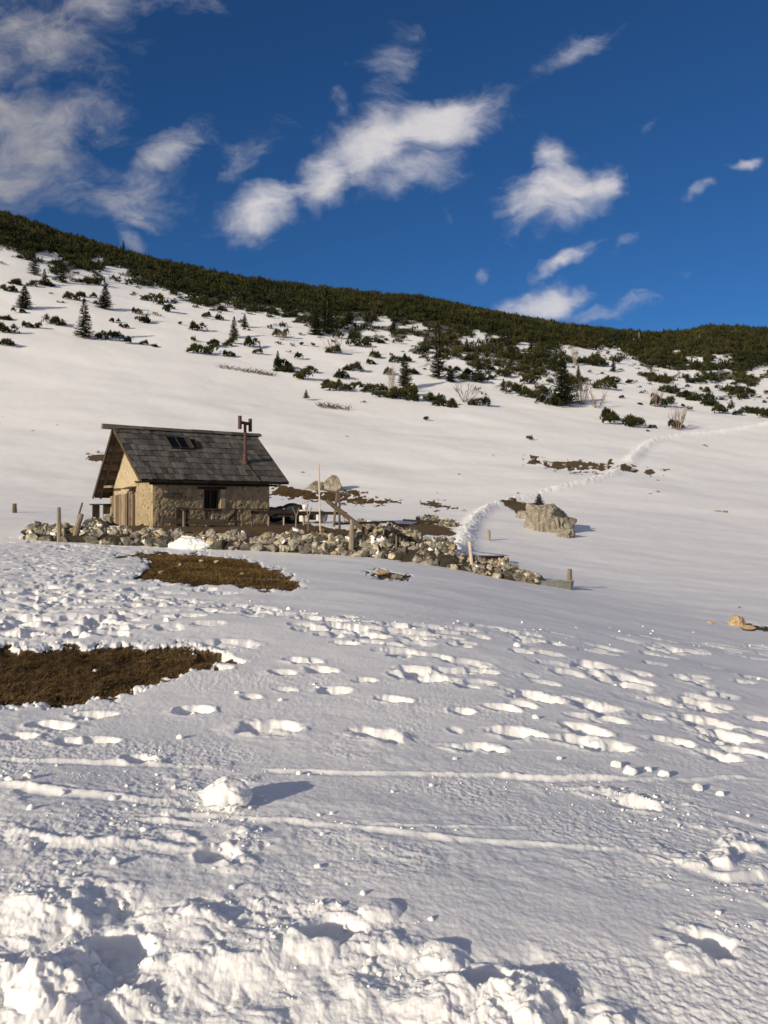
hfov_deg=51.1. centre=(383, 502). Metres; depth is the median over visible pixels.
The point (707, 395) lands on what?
dwarf pine
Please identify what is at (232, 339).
dwarf pine
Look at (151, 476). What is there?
stone hut
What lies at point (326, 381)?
dwarf pine
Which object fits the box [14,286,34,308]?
spruce
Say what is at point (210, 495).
window
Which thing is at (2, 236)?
dwarf pine
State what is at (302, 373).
dwarf pine
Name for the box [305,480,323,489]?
boulder
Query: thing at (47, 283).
dwarf pine
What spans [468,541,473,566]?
fence post
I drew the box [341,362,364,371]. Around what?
dwarf pine
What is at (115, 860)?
snow lump
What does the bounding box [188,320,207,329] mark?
dwarf pine
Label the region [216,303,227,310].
dwarf pine
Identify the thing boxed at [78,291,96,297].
dwarf pine
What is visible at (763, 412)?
dwarf pine
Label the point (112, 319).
dwarf pine
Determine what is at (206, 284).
dwarf pine
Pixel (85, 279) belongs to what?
dwarf pine
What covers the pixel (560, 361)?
dwarf pine
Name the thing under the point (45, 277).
spruce
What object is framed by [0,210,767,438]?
dwarf pine belt
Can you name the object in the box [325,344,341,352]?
dwarf pine
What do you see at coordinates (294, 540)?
stone wall
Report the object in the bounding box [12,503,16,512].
wooden post
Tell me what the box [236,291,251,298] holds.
dwarf pine
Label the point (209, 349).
dwarf pine
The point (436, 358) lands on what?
spruce
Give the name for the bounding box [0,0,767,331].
sky
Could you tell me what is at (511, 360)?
spruce
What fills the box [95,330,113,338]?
dwarf pine
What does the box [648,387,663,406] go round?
bare shrub
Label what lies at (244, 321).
spruce
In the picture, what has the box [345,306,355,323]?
spruce
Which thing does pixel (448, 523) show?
rock heap
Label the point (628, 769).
snow lump
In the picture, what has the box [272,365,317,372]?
dwarf pine
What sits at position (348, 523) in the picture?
beam
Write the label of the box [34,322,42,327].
dwarf pine
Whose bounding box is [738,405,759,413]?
dwarf pine
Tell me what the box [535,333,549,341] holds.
dwarf pine
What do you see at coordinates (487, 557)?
board pile
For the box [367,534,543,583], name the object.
stone wall
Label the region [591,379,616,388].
dwarf pine
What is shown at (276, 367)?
spruce
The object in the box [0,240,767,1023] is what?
ground
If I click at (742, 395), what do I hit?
dwarf pine
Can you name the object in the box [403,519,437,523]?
beam
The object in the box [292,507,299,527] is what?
forked branch
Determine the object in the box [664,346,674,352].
dwarf pine
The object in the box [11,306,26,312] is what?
dwarf pine
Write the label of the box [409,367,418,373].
dwarf pine
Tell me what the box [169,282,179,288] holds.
dwarf pine
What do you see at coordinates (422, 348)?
dwarf pine
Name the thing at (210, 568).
dry grass
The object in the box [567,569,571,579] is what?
fence post
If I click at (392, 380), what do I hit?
bare shrub
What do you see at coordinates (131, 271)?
dwarf pine
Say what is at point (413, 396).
dwarf pine
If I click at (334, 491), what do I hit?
rail
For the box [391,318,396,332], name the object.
spruce
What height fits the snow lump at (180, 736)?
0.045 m
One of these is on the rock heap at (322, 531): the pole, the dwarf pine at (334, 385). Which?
the pole
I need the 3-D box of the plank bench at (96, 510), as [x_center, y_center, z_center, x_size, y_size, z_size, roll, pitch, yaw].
[-15.232,0.631,43.287,0.518,1.147,2.107,0,0,-40]
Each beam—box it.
[335,521,375,524]
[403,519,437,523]
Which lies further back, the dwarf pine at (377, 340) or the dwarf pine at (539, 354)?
the dwarf pine at (539, 354)
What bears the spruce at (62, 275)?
on the ground at (558, 910)
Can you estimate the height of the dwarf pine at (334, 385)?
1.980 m
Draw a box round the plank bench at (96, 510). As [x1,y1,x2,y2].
[90,504,111,518]
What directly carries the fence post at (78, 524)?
on the stone wall at (294, 540)
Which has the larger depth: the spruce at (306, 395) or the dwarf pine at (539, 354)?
the dwarf pine at (539, 354)
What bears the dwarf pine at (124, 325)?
on the ground at (558, 910)
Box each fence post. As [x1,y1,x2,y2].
[57,507,60,540]
[73,513,83,535]
[333,493,337,526]
[338,493,340,529]
[349,519,354,555]
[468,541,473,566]
[487,530,490,540]
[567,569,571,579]
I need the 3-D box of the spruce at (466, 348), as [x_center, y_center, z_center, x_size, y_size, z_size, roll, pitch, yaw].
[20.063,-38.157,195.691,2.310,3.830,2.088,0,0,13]
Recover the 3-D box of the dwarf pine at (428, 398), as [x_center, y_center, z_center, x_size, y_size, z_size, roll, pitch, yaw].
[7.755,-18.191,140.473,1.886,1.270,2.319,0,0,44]
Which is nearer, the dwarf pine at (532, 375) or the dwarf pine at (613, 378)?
the dwarf pine at (532, 375)
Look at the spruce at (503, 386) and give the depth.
158.12 m
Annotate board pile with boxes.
[478,555,508,559]
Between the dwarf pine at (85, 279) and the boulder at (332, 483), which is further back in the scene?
the dwarf pine at (85, 279)
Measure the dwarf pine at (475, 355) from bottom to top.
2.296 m
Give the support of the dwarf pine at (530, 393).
on the ground at (558, 910)
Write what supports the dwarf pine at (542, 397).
on the ground at (558, 910)
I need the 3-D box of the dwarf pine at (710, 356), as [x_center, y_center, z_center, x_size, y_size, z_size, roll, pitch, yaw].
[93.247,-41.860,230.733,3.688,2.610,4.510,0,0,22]
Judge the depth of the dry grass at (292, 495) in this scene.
71.80 m
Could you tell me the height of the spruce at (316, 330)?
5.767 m
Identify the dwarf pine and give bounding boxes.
[0,234,10,242]
[0,284,18,291]
[0,315,13,319]
[0,322,21,333]
[0,338,16,345]
[7,278,37,286]
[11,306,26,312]
[22,320,34,327]
[25,242,36,249]
[33,279,55,286]
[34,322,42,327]
[40,314,61,324]
[41,244,51,252]
[54,247,69,253]
[55,244,73,251]
[58,253,75,260]
[62,291,83,299]
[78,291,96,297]
[81,277,106,284]
[88,258,99,267]
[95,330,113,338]
[109,317,120,322]
[113,330,121,336]
[118,323,129,327]
[119,334,131,342]
[125,269,138,275]
[129,264,140,269]
[131,306,142,313]
[134,314,150,322]
[139,339,148,344]
[140,292,164,300]
[153,296,163,304]
[155,272,171,277]
[162,303,173,310]
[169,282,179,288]
[177,281,188,288]
[186,342,221,353]
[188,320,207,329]
[198,280,210,287]
[206,339,232,346]
[214,313,224,319]
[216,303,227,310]
[222,350,235,355]
[228,335,237,342]
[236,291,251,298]
[243,335,261,346]
[252,348,262,353]
[261,292,276,297]
[272,328,290,335]
[272,357,292,366]
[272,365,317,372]
[278,309,297,316]
[292,368,312,378]
[293,315,316,323]
[294,352,303,357]
[320,378,342,386]
[321,380,366,390]
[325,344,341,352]
[332,299,342,304]
[332,330,361,339]
[333,368,349,377]
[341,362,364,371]
[350,338,371,345]
[360,382,388,391]
[361,336,384,342]
[366,358,375,364]
[368,349,380,357]
[371,389,399,397]
[375,308,382,314]
[383,366,393,374]
[386,385,420,398]
[388,355,402,361]
[401,383,417,392]
[402,391,435,400]
[406,313,417,319]
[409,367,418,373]
[416,346,428,351]
[423,396,434,400]
[430,314,437,321]
[431,396,456,405]
[434,393,446,400]
[447,402,457,407]
[452,365,474,374]
[456,354,472,359]
[467,352,478,359]
[467,396,491,405]
[471,361,496,369]
[471,373,488,381]
[486,361,500,365]
[495,368,511,376]
[497,352,508,357]
[506,381,518,388]
[508,345,518,350]
[510,382,532,392]
[517,388,540,397]
[519,374,543,383]
[522,373,534,376]
[524,355,536,360]
[529,369,537,374]
[531,350,544,358]
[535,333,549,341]
[535,394,545,401]
[539,385,549,394]
[543,394,562,404]
[558,358,565,364]
[568,374,578,383]
[572,339,585,346]
[578,376,590,382]
[584,358,609,365]
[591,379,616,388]
[599,407,618,419]
[600,375,622,381]
[602,412,642,424]
[624,417,645,426]
[649,375,664,381]
[649,395,676,405]
[655,347,664,353]
[657,384,680,392]
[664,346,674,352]
[668,418,684,427]
[675,390,693,397]
[685,377,700,382]
[685,391,714,400]
[698,386,710,391]
[701,397,718,405]
[702,354,714,360]
[711,402,735,412]
[718,385,740,390]
[732,409,742,414]
[734,385,755,393]
[736,392,748,398]
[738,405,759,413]
[756,407,767,416]
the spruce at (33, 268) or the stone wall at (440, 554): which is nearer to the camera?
the stone wall at (440, 554)
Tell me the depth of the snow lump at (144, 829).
3.71 m
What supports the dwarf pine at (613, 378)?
on the ground at (558, 910)
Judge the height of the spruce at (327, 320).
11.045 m
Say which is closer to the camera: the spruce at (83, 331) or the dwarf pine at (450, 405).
the dwarf pine at (450, 405)
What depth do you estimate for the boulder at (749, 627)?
23.06 m
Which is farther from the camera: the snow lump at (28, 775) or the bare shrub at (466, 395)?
the bare shrub at (466, 395)
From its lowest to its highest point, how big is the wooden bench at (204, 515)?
0.519 m
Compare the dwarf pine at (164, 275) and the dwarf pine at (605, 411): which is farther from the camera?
the dwarf pine at (164, 275)
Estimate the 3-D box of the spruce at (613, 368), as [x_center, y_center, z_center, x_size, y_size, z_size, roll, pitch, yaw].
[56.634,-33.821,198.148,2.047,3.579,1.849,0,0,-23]
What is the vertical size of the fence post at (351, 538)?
1.734 m
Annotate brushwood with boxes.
[219,364,276,375]
[316,402,351,409]
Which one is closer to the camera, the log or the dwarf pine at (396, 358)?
the log
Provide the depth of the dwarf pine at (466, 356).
185.41 m
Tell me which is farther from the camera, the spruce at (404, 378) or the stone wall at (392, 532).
the spruce at (404, 378)
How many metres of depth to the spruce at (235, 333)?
175.96 m
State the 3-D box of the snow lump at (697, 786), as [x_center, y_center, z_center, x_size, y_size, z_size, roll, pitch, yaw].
[2.048,1.866,5.247,0.063,0.066,0.070,0,0,-42]
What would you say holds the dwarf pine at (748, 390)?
on the ground at (558, 910)
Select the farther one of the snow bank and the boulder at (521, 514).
the boulder at (521, 514)
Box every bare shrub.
[66,270,74,281]
[320,336,343,352]
[387,358,395,387]
[453,382,480,401]
[571,346,580,365]
[571,377,590,404]
[582,390,606,408]
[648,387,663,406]
[667,403,688,430]
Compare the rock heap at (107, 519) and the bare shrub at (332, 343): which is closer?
the rock heap at (107, 519)
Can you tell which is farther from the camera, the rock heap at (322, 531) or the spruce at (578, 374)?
the spruce at (578, 374)
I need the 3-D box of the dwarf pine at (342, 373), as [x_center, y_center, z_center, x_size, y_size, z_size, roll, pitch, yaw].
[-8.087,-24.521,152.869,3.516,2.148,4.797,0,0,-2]
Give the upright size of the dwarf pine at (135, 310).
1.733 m
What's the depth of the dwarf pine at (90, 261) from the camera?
230.88 m
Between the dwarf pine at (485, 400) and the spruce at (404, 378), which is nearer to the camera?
the dwarf pine at (485, 400)
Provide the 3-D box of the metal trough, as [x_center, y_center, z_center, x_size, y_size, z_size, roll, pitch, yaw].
[6.397,3.123,30.100,1.436,0.418,0.553,0,0,12]
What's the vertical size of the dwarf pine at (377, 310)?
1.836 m
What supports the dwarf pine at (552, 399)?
on the ground at (558, 910)
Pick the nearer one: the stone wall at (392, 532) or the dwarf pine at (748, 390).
the stone wall at (392, 532)
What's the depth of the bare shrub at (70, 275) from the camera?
204.12 m
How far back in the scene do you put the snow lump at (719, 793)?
5.16 m
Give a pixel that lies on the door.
(129, 495)
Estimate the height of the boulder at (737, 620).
0.502 m
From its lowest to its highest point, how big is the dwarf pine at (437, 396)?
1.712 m
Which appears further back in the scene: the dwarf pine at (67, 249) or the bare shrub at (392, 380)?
the dwarf pine at (67, 249)
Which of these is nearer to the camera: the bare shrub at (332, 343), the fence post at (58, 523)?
the fence post at (58, 523)
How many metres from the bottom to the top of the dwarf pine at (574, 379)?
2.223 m
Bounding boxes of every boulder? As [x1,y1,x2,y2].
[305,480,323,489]
[324,475,342,490]
[376,570,388,574]
[391,574,402,578]
[515,510,526,518]
[524,503,576,532]
[556,528,574,537]
[728,615,745,628]
[743,625,755,629]
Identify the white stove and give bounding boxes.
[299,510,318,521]
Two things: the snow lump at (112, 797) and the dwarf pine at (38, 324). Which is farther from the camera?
the dwarf pine at (38, 324)
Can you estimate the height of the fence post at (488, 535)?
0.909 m
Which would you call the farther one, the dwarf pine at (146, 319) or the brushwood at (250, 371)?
the dwarf pine at (146, 319)
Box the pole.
[318,465,320,530]
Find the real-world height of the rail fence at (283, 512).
1.179 m
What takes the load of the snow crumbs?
on the ground at (558, 910)
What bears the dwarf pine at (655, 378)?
on the ground at (558, 910)
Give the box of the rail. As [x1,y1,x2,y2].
[320,488,348,494]
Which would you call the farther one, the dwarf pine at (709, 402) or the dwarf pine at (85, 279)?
the dwarf pine at (85, 279)
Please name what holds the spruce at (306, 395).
on the ground at (558, 910)
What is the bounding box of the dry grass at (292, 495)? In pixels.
[272,486,388,504]
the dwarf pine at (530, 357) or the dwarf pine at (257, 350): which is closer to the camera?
the dwarf pine at (257, 350)
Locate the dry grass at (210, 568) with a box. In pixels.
[125,554,297,590]
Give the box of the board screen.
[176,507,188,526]
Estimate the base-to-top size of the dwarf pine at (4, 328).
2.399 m
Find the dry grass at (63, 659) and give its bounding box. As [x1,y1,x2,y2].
[0,647,230,707]
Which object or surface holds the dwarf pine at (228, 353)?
on the ground at (558, 910)
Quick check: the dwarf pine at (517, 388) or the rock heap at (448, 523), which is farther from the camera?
the dwarf pine at (517, 388)
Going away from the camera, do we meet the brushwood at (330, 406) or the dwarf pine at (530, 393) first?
the brushwood at (330, 406)
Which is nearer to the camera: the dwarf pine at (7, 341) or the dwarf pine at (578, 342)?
the dwarf pine at (7, 341)
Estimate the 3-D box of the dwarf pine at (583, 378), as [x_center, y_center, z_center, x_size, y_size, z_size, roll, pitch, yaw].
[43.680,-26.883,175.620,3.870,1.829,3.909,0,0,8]
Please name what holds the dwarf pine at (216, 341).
on the ground at (558, 910)
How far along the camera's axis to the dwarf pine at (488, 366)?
178.36 m
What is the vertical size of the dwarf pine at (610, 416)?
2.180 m
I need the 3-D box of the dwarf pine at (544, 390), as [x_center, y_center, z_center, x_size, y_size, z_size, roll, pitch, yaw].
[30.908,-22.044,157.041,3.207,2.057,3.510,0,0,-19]
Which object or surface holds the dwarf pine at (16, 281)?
on the ground at (558, 910)
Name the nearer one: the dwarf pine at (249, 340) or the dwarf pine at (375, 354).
the dwarf pine at (249, 340)
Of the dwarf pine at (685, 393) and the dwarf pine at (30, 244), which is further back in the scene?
the dwarf pine at (30, 244)
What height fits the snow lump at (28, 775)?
0.055 m
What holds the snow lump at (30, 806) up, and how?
on the ground at (558, 910)
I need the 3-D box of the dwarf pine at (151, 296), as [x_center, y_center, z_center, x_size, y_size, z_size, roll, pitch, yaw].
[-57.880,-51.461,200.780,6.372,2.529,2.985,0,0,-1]
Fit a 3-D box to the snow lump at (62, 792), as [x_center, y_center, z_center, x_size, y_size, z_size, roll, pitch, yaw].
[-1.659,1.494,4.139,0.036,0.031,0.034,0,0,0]
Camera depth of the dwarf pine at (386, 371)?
160.39 m
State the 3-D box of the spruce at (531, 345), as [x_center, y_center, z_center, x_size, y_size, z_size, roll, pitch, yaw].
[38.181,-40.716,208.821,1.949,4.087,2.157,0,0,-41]
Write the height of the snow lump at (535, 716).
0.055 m
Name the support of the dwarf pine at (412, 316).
on the ground at (558, 910)
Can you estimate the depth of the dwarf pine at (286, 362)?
154.91 m
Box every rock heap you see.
[84,513,118,525]
[311,528,327,537]
[416,514,461,526]
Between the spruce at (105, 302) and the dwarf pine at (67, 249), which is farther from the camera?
the dwarf pine at (67, 249)
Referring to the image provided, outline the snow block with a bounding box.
[198,776,251,807]
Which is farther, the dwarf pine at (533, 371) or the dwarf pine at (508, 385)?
the dwarf pine at (533, 371)
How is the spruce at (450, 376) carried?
on the ground at (558, 910)
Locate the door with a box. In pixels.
[128,494,131,525]
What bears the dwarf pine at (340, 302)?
on the ground at (558, 910)
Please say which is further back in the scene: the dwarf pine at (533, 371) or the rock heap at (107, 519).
the dwarf pine at (533, 371)
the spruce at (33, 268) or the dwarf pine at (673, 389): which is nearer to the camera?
the dwarf pine at (673, 389)
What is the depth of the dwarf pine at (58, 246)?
247.45 m
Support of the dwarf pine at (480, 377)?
on the ground at (558, 910)
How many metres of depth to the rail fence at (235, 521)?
38.58 m
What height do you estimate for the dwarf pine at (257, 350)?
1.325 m
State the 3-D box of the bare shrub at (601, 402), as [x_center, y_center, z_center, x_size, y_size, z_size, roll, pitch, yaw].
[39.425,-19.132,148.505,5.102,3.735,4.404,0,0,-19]
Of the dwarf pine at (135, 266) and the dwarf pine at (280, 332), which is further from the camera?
the dwarf pine at (135, 266)
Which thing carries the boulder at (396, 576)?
on the ground at (558, 910)
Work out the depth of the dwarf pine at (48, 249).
237.12 m
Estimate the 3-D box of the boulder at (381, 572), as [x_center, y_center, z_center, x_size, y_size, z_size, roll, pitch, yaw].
[-0.049,2.006,23.018,0.357,0.174,0.304,0,0,0]
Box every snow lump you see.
[4,775,14,780]
[22,772,34,779]
[27,804,34,809]
[59,789,65,794]
[108,795,116,800]
[110,856,120,864]
[140,827,147,831]
[176,734,183,738]
[314,863,321,868]
[532,714,539,718]
[610,760,621,767]
[622,765,637,774]
[644,766,652,771]
[657,769,669,776]
[692,783,702,790]
[715,790,724,796]
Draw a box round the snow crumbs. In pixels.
[0,547,767,1023]
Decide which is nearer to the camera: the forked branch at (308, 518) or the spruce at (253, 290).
the forked branch at (308, 518)
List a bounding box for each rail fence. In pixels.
[175,508,248,526]
[248,508,346,525]
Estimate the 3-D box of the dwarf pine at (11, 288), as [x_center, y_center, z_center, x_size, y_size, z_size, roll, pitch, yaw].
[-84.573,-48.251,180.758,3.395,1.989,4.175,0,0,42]
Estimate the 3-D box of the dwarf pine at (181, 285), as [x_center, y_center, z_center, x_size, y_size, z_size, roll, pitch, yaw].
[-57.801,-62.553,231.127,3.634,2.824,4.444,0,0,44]
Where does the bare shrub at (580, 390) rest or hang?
on the ground at (558, 910)
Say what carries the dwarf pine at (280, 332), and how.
on the ground at (558, 910)
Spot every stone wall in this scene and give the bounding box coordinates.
[20,519,372,556]
[354,518,457,552]
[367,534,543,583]
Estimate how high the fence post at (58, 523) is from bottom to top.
1.718 m
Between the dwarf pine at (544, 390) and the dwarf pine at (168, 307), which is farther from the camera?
the dwarf pine at (168, 307)
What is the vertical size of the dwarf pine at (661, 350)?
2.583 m
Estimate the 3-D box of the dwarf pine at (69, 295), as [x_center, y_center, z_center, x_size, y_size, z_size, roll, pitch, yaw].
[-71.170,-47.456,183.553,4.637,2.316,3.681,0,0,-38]
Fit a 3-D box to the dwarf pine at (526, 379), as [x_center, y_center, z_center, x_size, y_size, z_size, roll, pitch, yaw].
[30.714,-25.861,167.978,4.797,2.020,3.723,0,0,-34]
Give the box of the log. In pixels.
[161,518,225,525]
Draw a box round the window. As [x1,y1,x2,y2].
[203,489,220,510]
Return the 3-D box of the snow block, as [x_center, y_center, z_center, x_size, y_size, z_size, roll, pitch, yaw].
[-0.825,1.507,4.172,0.286,0.159,0.236,0,0,0]
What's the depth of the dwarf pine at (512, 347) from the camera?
203.76 m
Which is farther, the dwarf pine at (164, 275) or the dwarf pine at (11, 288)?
the dwarf pine at (164, 275)
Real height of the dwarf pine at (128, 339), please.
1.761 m
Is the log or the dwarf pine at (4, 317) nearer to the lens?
the log
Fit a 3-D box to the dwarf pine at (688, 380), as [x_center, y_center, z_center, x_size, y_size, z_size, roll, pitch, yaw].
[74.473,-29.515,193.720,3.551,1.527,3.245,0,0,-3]
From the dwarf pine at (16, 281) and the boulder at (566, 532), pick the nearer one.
the boulder at (566, 532)
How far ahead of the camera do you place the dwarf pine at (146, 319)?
175.50 m
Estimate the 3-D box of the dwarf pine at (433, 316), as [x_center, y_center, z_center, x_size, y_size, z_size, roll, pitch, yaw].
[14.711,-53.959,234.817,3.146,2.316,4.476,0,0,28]
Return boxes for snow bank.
[168,535,211,549]
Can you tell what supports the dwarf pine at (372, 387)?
on the ground at (558, 910)
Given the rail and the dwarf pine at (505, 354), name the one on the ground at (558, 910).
the dwarf pine at (505, 354)
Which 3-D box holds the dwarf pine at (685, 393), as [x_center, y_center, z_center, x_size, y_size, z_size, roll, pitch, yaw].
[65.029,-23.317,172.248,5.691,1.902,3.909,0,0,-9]
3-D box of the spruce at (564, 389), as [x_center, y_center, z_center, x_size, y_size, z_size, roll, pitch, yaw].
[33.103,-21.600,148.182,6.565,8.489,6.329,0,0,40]
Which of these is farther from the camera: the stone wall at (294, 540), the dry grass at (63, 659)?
the stone wall at (294, 540)
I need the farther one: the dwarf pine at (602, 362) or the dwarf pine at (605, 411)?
the dwarf pine at (602, 362)
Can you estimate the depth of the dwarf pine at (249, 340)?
169.47 m
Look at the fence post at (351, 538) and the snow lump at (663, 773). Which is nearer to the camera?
the snow lump at (663, 773)
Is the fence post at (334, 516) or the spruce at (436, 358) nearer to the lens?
the fence post at (334, 516)
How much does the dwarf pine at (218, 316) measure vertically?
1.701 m
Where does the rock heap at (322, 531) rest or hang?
on the ground at (558, 910)
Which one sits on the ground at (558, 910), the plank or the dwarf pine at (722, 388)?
the dwarf pine at (722, 388)
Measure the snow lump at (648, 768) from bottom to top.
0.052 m
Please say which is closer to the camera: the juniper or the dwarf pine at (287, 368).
the juniper
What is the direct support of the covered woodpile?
on the ground at (558, 910)
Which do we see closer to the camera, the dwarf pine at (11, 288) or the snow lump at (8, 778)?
the snow lump at (8, 778)
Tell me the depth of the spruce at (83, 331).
154.25 m
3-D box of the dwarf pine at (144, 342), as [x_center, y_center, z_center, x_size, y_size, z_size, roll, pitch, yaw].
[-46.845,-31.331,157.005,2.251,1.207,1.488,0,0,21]
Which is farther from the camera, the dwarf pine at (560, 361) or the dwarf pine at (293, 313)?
the dwarf pine at (293, 313)
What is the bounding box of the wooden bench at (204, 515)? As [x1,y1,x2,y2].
[189,515,218,518]
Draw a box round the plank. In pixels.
[326,498,368,534]
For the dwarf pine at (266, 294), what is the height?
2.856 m
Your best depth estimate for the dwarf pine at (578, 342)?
234.39 m
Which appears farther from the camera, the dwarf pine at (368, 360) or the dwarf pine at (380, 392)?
the dwarf pine at (368, 360)
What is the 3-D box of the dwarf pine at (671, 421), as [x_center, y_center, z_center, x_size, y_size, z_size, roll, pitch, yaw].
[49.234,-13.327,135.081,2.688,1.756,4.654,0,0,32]
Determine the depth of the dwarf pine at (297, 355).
165.30 m
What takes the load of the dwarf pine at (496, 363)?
on the ground at (558, 910)
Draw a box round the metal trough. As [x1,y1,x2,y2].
[538,579,573,589]
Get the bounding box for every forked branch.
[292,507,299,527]
[305,507,311,530]
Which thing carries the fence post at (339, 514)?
on the ground at (558, 910)
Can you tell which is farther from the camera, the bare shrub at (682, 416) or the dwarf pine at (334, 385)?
the dwarf pine at (334, 385)
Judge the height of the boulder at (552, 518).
3.152 m
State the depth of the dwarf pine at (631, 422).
131.23 m
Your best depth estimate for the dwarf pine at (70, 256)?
233.21 m
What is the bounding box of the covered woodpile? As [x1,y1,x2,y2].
[269,503,302,523]
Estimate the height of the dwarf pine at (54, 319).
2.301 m
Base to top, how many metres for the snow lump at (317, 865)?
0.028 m
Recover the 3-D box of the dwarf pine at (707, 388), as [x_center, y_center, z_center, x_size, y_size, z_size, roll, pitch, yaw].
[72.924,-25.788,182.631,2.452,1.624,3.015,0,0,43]
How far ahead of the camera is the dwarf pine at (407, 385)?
144.15 m
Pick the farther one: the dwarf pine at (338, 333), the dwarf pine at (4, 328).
the dwarf pine at (338, 333)
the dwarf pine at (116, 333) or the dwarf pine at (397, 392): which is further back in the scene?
the dwarf pine at (116, 333)
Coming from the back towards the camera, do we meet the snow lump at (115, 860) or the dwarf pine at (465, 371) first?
the dwarf pine at (465, 371)
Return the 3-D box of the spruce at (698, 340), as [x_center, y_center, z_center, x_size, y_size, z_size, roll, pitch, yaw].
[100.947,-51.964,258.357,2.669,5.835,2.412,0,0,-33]
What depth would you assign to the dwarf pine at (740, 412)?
156.21 m
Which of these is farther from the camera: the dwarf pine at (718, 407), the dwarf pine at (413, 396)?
the dwarf pine at (718, 407)
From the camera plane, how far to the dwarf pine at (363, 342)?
185.77 m
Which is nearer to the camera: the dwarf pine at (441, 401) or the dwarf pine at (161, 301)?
the dwarf pine at (441, 401)
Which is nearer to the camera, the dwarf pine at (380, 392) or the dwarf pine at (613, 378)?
the dwarf pine at (380, 392)
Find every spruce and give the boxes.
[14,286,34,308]
[27,247,41,274]
[41,269,47,281]
[56,259,69,282]
[73,298,94,338]
[94,285,114,309]
[228,316,239,336]
[240,314,248,326]
[251,283,256,295]
[273,351,280,369]
[303,389,309,397]
[307,313,325,335]
[318,290,338,330]
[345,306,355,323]
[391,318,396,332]
[395,353,415,386]
[429,324,446,378]
[445,366,457,381]
[463,338,470,351]
[474,360,483,374]
[500,379,505,391]
[509,351,515,364]
[529,339,533,352]
[550,363,582,405]
[575,366,580,378]
[610,358,616,371]
[695,332,700,345]
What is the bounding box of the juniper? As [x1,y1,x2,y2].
[534,494,544,504]
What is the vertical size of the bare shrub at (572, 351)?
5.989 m
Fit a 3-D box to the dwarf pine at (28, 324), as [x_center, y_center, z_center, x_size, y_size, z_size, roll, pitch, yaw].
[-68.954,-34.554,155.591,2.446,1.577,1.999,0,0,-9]
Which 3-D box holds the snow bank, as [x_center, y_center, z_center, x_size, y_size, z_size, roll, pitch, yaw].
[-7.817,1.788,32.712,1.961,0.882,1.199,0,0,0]
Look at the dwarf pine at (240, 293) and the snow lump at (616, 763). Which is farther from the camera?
the dwarf pine at (240, 293)
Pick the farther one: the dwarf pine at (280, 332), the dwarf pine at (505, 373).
the dwarf pine at (280, 332)
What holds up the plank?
on the stone wall at (294, 540)
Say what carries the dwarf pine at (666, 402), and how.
on the ground at (558, 910)
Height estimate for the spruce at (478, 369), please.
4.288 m
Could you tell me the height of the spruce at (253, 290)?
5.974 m
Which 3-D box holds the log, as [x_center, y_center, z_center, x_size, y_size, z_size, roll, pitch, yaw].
[-8.874,0.902,37.532,2.939,0.403,0.251,0,0,-23]
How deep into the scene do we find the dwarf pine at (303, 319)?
203.56 m
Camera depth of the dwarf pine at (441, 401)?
136.80 m
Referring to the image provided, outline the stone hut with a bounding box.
[92,416,288,525]
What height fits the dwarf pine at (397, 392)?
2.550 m

